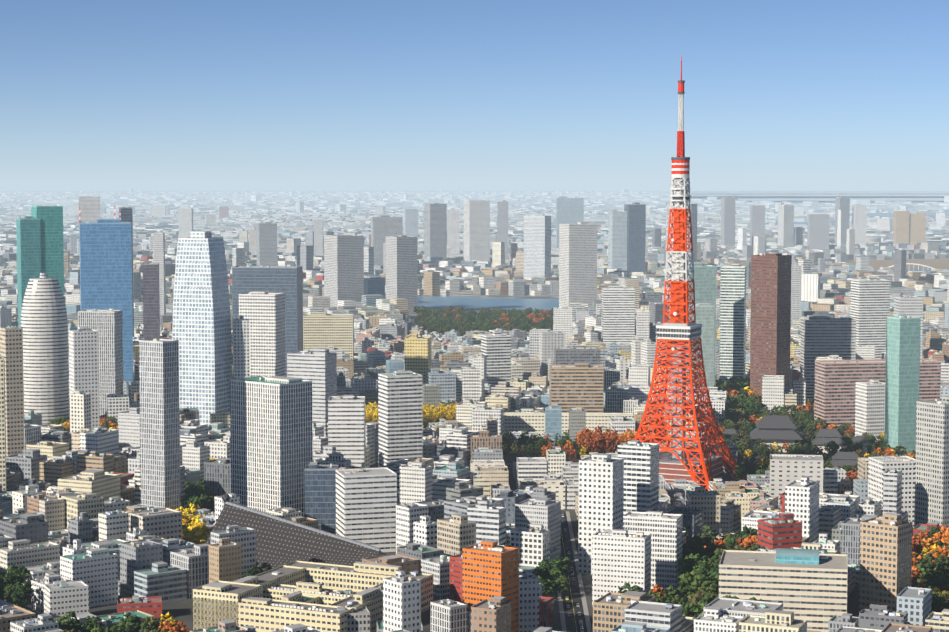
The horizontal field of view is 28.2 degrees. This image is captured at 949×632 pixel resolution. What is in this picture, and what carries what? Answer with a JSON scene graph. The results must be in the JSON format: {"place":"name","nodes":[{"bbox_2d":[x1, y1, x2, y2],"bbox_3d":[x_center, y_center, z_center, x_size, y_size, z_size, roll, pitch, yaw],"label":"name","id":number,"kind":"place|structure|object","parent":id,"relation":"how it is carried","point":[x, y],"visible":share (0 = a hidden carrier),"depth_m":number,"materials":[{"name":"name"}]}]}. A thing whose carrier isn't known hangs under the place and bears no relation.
{"place":"outdoors","nodes":[
{"label":"outdoors","id":0,"kind":"place"},
{"bbox_2d":[0,305,948,631],"bbox_3d":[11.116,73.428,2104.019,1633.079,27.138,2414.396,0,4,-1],"label":"tree","id":1,"kind":"object","parent":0,"point":[698,587],"depth_m":1484.30,"materials":[{"name":"green plant"}]},
{"bbox_2d":[0,191,948,631],"bbox_3d":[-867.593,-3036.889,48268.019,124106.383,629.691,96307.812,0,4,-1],"label":"ground","id":2,"kind":"structure","parent":0,"point":[180,611],"depth_m":14679.74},
{"bbox_2d":[172,231,231,425],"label":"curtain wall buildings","id":3,"kind":"structure","parent":2,"relation":"on","point":[201,329],"depth_m":1754.94,"materials":[{"name":"white glass"}]},
{"bbox_2d":[205,494,386,571],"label":"sloped-roof building","id":4,"kind":"structure","parent":2,"relation":"on","point":[280,541],"depth_m":1158.28,"materials":[{"name":"tile"}]},
{"bbox_2d":[0,202,948,631],"bbox_3d":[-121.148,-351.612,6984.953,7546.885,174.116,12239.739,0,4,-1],"label":"buildings","id":5,"kind":"structure","parent":2,"relation":"on","point":[316,596],"depth_m":1349.55,"materials":[{"name":"beige concrete"}]},
{"bbox_2d":[0,196,948,631],"bbox_3d":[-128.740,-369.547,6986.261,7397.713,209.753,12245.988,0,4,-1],"label":"buildings","id":6,"kind":"structure","parent":2,"relation":"on","point":[642,550],"depth_m":2204.59,"materials":[{"name":"grey concrete"}]},
{"bbox_2d":[0,204,948,631],"bbox_3d":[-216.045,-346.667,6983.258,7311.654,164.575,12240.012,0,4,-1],"label":"buildings","id":7,"kind":"structure","parent":2,"relation":"on","point":[366,504],"depth_m":1612.64,"materials":[{"name":"grey concrete"}]},
{"bbox_2d":[0,202,948,631],"bbox_3d":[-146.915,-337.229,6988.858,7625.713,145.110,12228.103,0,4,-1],"label":"buildings","id":8,"kind":"structure","parent":2,"relation":"on","point":[262,468],"depth_m":1305.12,"materials":[{"name":"grey concrete"}]},
{"bbox_2d":[0,196,948,631],"bbox_3d":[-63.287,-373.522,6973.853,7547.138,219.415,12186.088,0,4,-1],"label":"buildings","id":9,"kind":"structure","parent":2,"relation":"on","point":[106,264],"depth_m":2032.49,"materials":[{"name":"glass"}]},
{"bbox_2d":[79,206,120,222],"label":"roof masts","id":10,"kind":"object","parent":9,"relation":"on","point":[114,215],"visible":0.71,"depth_m":2034.48,"materials":[{"name":"metal"}]},
{"bbox_2d":[0,189,948,572],"bbox_3d":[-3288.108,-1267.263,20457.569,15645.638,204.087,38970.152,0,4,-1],"label":"plain buildings","id":11,"kind":"structure","parent":2,"relation":"on","point":[786,469],"depth_m":13433.24,"materials":[{"name":"grey concrete"}]},
{"bbox_2d":[423,403,755,631],"bbox_3d":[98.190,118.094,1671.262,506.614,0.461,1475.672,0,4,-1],"label":"roads and pavements","id":12,"kind":"structure","parent":2,"relation":"on","point":[575,594],"depth_m":1094.66,"materials":[{"name":"grey asphalt"}]},
{"bbox_2d":[424,426,583,631],"bbox_3d":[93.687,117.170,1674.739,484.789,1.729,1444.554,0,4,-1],"label":"cars","id":13,"kind":"object","parent":12,"relation":"on","point":[577,605],"visible":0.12,"depth_m":1113.76,"materials":[{"name":"paint"}]},
{"bbox_2d":[634,57,745,490],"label":"lattice tower","id":14,"kind":"structure","parent":2,"relation":"on","point":[678,330],"depth_m":1463.58,"materials":[{"name":"metal"}]},
{"bbox_2d":[723,415,869,469],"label":"temple","id":15,"kind":"structure","parent":2,"relation":"on","point":[772,429],"depth_m":1652.47,"materials":[{"name":"grey tile"}]},
{"bbox_2d":[834,210,934,270],"bbox_3d":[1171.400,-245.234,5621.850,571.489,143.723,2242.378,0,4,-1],"label":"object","id":16,"kind":"object","parent":2,"relation":"on","point":[872,239],"visible":0.15,"depth_m":5598.94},
{"bbox_2d":[0,0,948,190],"label":"sky","id":17,"kind":"structure","parent":0,"point":[96,95],"materials":[{"name":"blue"}]},
{"bbox_2d":[418,212,948,309],"bbox_3d":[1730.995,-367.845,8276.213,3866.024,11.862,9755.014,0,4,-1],"label":"water","id":18,"kind":"structure","parent":0,"point":[478,303],"depth_m":3634.09,"materials":[{"name":"liquid"}]},
{"bbox_2d":[690,194,943,202],"bbox_3d":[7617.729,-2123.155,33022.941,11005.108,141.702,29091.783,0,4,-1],"label":"bay sea","id":19,"kind":"structure","parent":0,"point":[735,197],"depth_m":24333.15,"materials":[{"name":"liquid"}]},
{"bbox_2d":[847,258,948,269],"bbox_3d":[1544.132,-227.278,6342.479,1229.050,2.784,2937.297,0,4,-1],"label":"bare land","id":20,"kind":"structure","parent":0,"point":[940,263],"depth_m":5229.21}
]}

